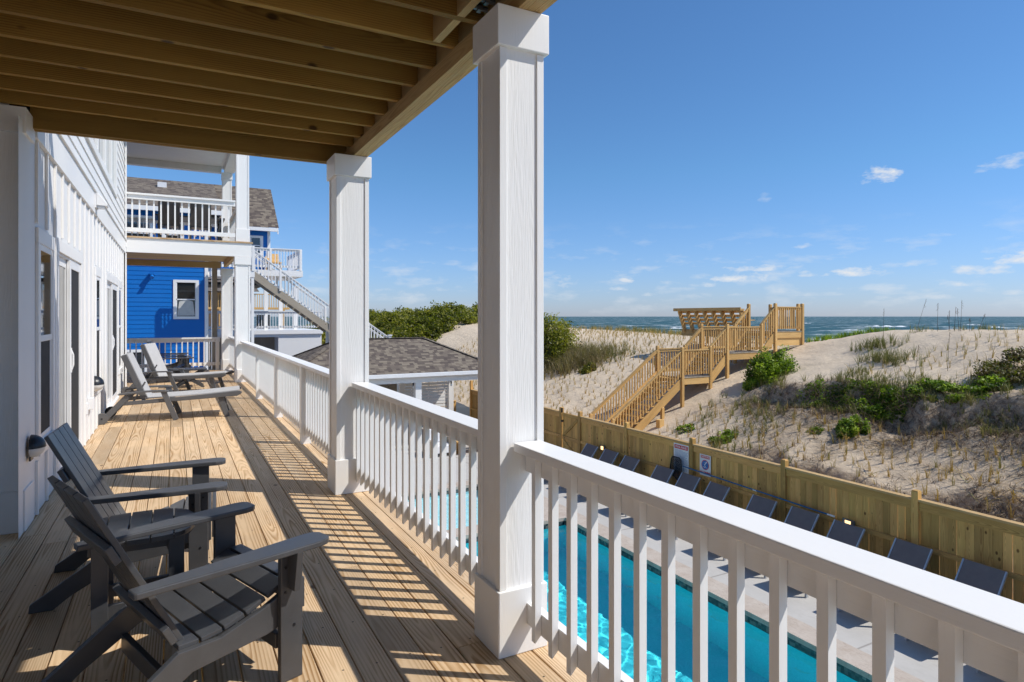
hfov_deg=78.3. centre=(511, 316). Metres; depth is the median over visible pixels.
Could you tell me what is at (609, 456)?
pool lounger
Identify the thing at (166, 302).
blue house
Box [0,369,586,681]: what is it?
deck floor
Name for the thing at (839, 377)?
dune grass
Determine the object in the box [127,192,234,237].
balcony railing
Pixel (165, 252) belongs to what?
balcony
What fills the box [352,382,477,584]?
deck railing
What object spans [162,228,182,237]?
window
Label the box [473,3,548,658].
porch column
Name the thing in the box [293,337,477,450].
pool cabana
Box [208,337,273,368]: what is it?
garage door
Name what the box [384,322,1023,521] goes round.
sand dune
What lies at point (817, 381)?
dune shrub
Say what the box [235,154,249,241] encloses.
porch column
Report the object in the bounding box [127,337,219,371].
deck railing
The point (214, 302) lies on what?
timber post
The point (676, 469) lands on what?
pool net
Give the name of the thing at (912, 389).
dune shrub
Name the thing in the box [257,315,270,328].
window
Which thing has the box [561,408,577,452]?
fence gate
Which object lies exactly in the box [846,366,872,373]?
grass tuft
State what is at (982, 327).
crest grass
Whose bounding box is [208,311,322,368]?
neighbour pool house
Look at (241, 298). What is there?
porch column
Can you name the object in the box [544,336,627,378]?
dune grass
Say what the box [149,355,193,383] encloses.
adirondack chair
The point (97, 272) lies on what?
window
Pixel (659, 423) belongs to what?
timber offcut
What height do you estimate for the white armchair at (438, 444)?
0.950 m
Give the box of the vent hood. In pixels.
[95,193,108,209]
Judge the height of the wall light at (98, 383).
0.200 m
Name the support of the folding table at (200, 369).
on the deck floor
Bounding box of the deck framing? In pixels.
[123,406,242,681]
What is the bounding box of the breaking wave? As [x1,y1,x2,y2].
[872,325,904,326]
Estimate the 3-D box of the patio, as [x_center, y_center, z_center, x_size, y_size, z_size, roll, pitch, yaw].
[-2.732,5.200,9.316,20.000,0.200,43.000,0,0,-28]
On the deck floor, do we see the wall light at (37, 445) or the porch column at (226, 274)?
the porch column at (226, 274)
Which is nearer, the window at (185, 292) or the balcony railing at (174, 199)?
the balcony railing at (174, 199)
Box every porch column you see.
[220,268,232,369]
[221,172,232,240]
[233,257,250,382]
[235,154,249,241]
[327,153,371,494]
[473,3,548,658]
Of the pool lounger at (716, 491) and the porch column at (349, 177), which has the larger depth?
the pool lounger at (716, 491)
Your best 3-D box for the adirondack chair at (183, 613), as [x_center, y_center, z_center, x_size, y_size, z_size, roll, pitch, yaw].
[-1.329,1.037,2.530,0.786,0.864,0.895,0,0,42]
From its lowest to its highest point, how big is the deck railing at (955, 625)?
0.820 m
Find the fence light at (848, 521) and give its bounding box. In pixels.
[842,518,854,525]
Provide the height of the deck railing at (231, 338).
0.820 m
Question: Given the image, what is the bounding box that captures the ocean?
[254,317,1023,341]
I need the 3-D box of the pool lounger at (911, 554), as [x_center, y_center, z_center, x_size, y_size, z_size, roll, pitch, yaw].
[6.455,4.594,10.943,1.804,1.010,0.670,0,0,-27]
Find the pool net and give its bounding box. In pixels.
[669,456,834,517]
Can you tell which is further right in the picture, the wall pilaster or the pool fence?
the pool fence
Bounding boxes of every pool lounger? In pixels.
[561,449,618,487]
[579,455,639,496]
[580,443,598,457]
[625,465,673,516]
[633,472,700,527]
[657,481,730,539]
[723,494,777,560]
[764,506,819,578]
[805,519,865,597]
[837,538,932,611]
[904,558,1007,640]
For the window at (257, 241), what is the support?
in the blue house at (166, 302)
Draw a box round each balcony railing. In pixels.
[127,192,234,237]
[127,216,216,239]
[229,210,234,240]
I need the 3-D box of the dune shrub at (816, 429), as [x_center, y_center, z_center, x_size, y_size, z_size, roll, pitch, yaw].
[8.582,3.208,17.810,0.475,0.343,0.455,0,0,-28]
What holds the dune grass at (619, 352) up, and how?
on the sand dune
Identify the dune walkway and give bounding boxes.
[589,303,803,429]
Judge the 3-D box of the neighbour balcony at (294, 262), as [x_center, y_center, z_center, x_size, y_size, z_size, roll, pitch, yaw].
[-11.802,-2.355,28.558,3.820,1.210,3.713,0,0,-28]
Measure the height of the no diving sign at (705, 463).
0.540 m
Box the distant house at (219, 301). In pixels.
[208,280,289,328]
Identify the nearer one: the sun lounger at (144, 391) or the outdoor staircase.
the sun lounger at (144, 391)
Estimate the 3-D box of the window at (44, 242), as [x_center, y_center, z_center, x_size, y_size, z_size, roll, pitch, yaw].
[-3.697,0.189,4.984,0.055,1.702,0.740,0,0,-28]
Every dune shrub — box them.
[544,312,583,370]
[578,361,596,374]
[675,423,694,433]
[707,429,738,445]
[741,344,799,390]
[796,378,834,408]
[806,425,824,434]
[818,378,899,416]
[834,414,871,438]
[848,385,905,423]
[890,384,927,421]
[906,377,991,404]
[964,373,1014,394]
[971,346,1023,382]
[977,365,1023,391]
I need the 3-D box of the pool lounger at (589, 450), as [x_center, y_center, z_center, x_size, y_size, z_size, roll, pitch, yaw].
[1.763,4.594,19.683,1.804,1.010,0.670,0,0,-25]
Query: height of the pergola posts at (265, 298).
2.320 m
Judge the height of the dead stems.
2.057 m
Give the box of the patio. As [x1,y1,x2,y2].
[395,421,1004,681]
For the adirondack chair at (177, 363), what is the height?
0.864 m
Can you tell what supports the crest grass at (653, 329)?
on the sand dune
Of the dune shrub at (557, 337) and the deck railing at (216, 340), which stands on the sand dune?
the dune shrub at (557, 337)
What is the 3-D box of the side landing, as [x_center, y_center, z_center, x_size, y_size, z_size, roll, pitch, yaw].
[-10.717,1.210,24.084,1.500,7.780,1.223,0,0,-28]
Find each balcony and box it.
[126,142,252,267]
[208,247,302,280]
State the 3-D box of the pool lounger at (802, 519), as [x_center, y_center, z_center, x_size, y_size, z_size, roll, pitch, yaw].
[5.429,4.594,12.888,1.804,1.010,0.670,0,0,-29]
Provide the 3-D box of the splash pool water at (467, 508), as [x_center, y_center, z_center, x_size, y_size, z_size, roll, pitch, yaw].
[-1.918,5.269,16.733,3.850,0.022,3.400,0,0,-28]
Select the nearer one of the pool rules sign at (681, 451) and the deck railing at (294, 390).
the deck railing at (294, 390)
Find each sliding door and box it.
[57,237,82,480]
[106,272,118,407]
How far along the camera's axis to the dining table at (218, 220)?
15.44 m
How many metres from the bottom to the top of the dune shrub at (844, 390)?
1.052 m
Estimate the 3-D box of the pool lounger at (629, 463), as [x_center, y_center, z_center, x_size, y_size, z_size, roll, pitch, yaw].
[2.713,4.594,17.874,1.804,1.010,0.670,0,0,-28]
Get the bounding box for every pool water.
[408,490,477,529]
[466,525,857,681]
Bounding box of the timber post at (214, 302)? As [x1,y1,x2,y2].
[211,261,216,368]
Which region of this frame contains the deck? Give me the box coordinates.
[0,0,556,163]
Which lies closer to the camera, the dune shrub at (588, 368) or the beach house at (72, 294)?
the beach house at (72, 294)
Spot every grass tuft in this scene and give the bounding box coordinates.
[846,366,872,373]
[850,332,909,352]
[854,345,934,367]
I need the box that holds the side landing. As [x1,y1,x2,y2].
[209,246,254,368]
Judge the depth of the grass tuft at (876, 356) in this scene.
20.19 m
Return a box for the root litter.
[693,377,1023,522]
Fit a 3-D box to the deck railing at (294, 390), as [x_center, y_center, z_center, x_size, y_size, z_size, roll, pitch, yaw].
[-3.702,1.010,9.777,0.147,0.920,9.690,0,0,-28]
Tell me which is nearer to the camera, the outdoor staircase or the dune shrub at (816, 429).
the dune shrub at (816, 429)
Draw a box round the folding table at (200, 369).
[173,367,206,387]
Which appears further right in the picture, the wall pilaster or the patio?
the patio
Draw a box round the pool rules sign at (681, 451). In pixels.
[674,443,688,473]
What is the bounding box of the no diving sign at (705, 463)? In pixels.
[700,454,710,476]
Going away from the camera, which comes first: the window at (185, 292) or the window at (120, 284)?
the window at (120, 284)
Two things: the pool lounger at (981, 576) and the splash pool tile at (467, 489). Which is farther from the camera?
the splash pool tile at (467, 489)
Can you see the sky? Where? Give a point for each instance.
(833, 158)
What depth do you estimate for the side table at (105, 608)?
2.90 m
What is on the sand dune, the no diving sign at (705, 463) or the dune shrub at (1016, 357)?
the dune shrub at (1016, 357)
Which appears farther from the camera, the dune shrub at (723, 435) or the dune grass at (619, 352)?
the dune grass at (619, 352)
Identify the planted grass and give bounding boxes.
[426,324,813,420]
[658,399,1023,517]
[844,325,1023,378]
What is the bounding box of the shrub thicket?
[302,300,477,344]
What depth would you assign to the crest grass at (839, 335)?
26.41 m
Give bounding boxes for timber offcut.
[656,419,663,427]
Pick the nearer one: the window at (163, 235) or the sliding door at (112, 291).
the sliding door at (112, 291)
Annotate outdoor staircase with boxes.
[231,251,391,342]
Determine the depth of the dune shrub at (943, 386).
16.60 m
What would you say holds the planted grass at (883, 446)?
on the sand dune
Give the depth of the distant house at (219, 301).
47.28 m
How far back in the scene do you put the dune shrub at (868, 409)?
17.69 m
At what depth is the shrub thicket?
48.00 m
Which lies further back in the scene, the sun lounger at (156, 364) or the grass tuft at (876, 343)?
the grass tuft at (876, 343)
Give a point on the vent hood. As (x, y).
(100, 203)
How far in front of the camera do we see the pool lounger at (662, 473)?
16.99 m
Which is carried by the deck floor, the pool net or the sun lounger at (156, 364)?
the sun lounger at (156, 364)
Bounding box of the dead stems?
[754,406,1023,518]
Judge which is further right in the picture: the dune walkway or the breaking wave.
the breaking wave
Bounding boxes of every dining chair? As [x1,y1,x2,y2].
[157,201,180,237]
[189,203,211,239]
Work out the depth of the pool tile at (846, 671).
10.85 m
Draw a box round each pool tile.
[408,487,477,499]
[457,521,871,681]
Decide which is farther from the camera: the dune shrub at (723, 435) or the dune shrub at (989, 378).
the dune shrub at (723, 435)
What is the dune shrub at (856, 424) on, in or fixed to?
on the sand dune
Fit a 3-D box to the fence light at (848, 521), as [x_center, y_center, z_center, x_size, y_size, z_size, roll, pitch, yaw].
[6.768,4.160,12.656,0.030,0.160,0.260,0,0,-28]
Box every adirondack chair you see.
[28,422,227,613]
[41,475,328,681]
[145,341,188,377]
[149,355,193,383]
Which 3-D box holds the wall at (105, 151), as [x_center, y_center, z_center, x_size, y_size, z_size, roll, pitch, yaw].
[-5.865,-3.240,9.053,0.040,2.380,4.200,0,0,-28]
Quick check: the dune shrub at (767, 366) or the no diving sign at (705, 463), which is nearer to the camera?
the no diving sign at (705, 463)
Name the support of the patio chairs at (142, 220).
on the balcony at (165, 252)
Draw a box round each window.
[35,227,55,456]
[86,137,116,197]
[94,266,102,394]
[119,282,122,374]
[127,214,152,236]
[127,349,146,371]
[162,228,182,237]
[173,280,198,318]
[250,235,262,255]
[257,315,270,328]
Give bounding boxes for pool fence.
[436,380,1023,603]
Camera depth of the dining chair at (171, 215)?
14.44 m
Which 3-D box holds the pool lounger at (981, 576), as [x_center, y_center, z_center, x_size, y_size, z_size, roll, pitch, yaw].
[6.998,4.594,9.964,1.804,1.010,0.670,0,0,-27]
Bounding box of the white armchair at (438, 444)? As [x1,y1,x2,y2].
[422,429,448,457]
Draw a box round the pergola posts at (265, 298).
[208,282,296,329]
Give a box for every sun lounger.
[98,352,241,424]
[121,343,234,392]
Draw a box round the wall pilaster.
[0,104,34,534]
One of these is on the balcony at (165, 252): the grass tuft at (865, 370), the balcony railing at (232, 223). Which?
the balcony railing at (232, 223)
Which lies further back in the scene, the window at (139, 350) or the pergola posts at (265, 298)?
the pergola posts at (265, 298)
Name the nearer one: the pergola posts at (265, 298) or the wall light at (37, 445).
the wall light at (37, 445)
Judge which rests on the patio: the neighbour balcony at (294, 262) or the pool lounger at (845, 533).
the pool lounger at (845, 533)
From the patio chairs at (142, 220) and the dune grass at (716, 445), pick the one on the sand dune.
the dune grass at (716, 445)
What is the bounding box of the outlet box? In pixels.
[86,397,93,414]
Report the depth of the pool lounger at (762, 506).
14.12 m
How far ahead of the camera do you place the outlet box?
7.48 m
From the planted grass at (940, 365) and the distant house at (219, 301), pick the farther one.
the distant house at (219, 301)
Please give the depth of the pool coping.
11.00 m
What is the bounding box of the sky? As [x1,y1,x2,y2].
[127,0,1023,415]
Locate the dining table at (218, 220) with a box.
[152,213,224,239]
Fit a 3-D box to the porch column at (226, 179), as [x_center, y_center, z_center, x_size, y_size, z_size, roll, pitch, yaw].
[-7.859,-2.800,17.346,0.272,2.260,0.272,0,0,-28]
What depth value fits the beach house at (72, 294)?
6.08 m
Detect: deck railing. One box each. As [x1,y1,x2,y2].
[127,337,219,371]
[228,336,233,369]
[240,341,328,453]
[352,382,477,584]
[514,440,1023,681]
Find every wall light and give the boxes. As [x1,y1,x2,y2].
[28,435,45,460]
[94,376,103,391]
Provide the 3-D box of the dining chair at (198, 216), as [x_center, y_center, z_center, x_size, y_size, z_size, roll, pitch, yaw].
[-7.401,-2.172,14.948,0.480,1.005,0.639,0,0,-28]
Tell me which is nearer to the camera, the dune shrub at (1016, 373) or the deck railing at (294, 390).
the deck railing at (294, 390)
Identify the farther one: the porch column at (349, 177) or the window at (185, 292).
the window at (185, 292)
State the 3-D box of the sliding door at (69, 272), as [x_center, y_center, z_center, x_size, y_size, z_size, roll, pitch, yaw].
[-4.365,0.393,6.152,0.139,2.152,1.710,0,0,-28]
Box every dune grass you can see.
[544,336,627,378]
[577,339,654,364]
[696,374,887,462]
[732,368,1023,437]
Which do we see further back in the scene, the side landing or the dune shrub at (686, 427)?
the side landing
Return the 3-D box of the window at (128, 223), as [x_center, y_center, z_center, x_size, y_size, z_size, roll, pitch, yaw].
[-13.806,-3.080,23.179,1.000,1.300,0.046,0,0,-28]
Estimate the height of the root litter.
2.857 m
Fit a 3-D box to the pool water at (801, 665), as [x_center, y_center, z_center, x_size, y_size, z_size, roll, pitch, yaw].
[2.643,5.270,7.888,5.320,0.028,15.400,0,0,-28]
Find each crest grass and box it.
[583,324,681,334]
[806,326,897,342]
[908,323,1023,332]
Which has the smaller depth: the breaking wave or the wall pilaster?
the wall pilaster
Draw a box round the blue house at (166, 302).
[127,177,278,371]
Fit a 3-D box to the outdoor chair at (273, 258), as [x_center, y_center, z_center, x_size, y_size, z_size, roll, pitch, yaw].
[-10.723,-2.423,28.219,0.700,0.826,0.669,0,0,-28]
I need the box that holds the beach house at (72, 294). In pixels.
[0,103,126,538]
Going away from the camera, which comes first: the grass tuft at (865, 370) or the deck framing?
the deck framing
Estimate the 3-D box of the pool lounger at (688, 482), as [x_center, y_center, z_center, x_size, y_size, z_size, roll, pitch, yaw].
[3.847,4.594,15.834,1.804,1.010,0.670,0,0,-28]
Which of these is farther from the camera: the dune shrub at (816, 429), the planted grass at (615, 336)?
the planted grass at (615, 336)
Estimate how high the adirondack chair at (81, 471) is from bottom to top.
0.864 m
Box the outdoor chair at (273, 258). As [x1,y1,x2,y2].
[265,254,281,269]
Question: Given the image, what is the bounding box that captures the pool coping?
[395,479,924,681]
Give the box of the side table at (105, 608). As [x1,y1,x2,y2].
[80,508,194,634]

